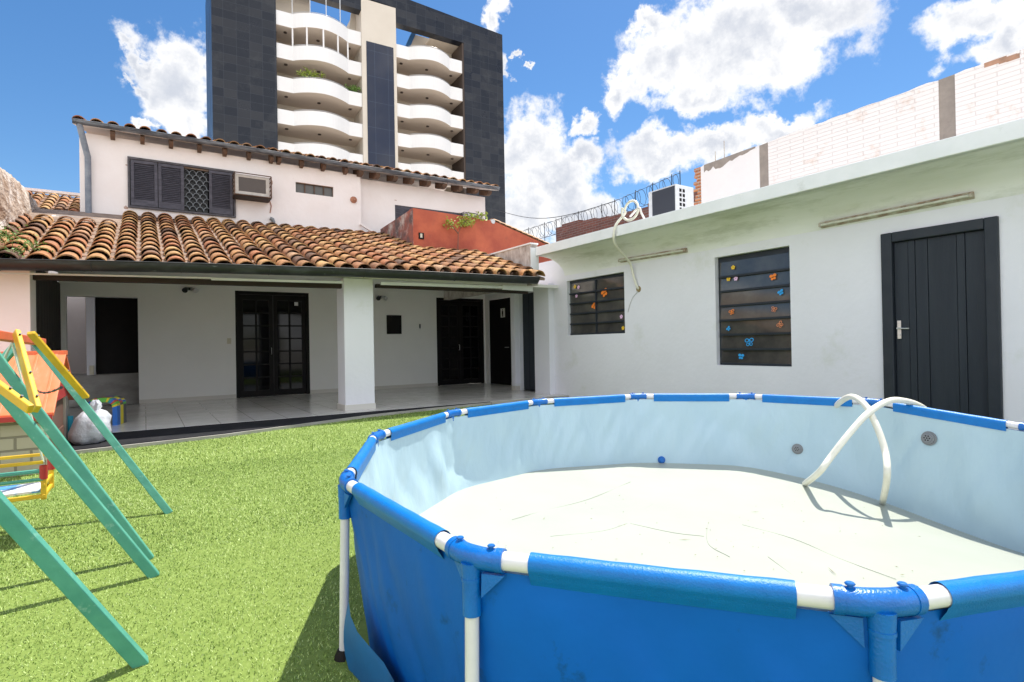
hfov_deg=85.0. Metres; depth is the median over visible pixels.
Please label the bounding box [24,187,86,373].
neighboring house
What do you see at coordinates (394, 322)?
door
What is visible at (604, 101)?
sky
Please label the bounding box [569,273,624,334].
louvred window
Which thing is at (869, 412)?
pool hose
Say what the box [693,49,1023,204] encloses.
whitewashed brick wall
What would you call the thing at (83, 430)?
plastic sack
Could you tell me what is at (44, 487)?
swing seat
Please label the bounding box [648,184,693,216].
outdoor condenser
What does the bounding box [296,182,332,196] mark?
small window
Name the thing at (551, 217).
overhead cable
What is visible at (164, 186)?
shuttered window
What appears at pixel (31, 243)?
weed
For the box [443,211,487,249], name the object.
sapling
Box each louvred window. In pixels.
[395,205,462,218]
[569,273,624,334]
[718,247,791,365]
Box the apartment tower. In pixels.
[205,0,505,222]
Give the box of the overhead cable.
[496,201,612,218]
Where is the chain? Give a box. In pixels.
[37,386,62,393]
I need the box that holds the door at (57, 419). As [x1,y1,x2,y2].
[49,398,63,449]
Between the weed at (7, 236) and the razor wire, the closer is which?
the weed at (7, 236)
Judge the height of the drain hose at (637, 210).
1.774 m
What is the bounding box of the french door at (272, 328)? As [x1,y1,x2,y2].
[235,291,309,397]
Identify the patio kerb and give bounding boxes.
[491,395,568,403]
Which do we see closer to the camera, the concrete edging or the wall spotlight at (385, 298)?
the concrete edging
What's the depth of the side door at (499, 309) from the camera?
14.98 m
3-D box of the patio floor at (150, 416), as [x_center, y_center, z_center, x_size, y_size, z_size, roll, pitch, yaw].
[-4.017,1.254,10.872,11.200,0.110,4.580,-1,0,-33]
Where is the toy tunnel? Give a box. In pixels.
[88,396,126,425]
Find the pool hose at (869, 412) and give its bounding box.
[802,394,925,504]
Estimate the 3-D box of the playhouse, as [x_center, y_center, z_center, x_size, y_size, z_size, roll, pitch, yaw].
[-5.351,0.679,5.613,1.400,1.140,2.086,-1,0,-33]
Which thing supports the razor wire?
on the old brick wall at (576, 228)
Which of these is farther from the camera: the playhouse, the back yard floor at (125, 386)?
the back yard floor at (125, 386)
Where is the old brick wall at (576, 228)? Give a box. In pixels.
[556,190,697,241]
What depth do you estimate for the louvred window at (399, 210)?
14.62 m
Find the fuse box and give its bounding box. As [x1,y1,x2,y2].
[387,315,401,333]
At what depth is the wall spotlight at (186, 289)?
11.58 m
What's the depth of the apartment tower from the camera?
59.05 m
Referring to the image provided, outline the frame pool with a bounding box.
[334,392,1023,681]
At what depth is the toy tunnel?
8.05 m
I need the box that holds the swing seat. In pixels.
[0,342,54,501]
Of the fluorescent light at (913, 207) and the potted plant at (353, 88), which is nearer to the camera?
the fluorescent light at (913, 207)
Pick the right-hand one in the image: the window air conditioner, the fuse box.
the fuse box
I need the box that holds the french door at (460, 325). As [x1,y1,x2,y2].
[436,298,484,385]
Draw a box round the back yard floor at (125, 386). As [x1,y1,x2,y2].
[69,373,138,406]
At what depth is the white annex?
7.17 m
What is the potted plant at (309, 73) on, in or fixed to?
on the apartment tower
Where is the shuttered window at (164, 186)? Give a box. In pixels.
[127,156,235,217]
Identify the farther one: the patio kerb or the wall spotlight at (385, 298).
the wall spotlight at (385, 298)
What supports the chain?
attached to the timber swing at (62, 373)
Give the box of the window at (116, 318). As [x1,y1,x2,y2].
[95,297,138,373]
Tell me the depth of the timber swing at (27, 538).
1.94 m
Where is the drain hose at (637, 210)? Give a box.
[612,200,644,310]
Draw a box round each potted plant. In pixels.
[294,67,325,78]
[344,84,361,92]
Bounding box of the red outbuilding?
[380,208,550,262]
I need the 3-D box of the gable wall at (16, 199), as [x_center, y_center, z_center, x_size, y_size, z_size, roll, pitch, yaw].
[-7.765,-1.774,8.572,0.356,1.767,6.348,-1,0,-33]
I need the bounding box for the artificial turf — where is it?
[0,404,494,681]
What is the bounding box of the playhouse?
[0,350,74,477]
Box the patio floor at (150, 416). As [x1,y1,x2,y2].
[69,383,564,432]
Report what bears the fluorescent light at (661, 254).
attached to the white annex
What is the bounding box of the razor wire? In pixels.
[524,171,680,239]
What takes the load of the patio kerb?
on the ground
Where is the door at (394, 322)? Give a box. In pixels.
[388,316,400,332]
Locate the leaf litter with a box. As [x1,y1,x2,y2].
[498,501,920,574]
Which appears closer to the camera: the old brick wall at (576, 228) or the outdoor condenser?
the outdoor condenser
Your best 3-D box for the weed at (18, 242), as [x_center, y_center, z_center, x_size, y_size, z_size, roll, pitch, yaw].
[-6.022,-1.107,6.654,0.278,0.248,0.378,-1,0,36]
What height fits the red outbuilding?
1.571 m
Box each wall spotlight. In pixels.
[182,287,198,292]
[376,296,387,300]
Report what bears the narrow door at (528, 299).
in the white annex
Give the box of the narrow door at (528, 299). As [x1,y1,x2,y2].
[522,293,534,390]
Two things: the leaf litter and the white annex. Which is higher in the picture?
the white annex
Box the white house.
[0,115,558,410]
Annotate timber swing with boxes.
[0,329,172,559]
[0,380,158,668]
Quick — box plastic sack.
[68,399,111,444]
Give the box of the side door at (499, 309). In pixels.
[489,297,511,384]
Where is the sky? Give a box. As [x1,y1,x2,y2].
[0,0,1023,242]
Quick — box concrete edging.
[60,402,490,453]
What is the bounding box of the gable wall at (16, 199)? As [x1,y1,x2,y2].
[0,167,47,272]
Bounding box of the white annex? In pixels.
[444,118,1023,430]
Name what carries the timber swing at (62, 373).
on the artificial turf
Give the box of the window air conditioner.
[232,171,271,202]
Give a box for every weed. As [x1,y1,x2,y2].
[0,224,36,243]
[1,239,25,256]
[13,232,52,256]
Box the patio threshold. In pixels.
[58,402,486,451]
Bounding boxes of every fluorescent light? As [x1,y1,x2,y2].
[618,248,687,262]
[818,191,974,227]
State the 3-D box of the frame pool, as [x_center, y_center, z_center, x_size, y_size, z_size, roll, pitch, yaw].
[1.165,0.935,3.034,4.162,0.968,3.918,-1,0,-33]

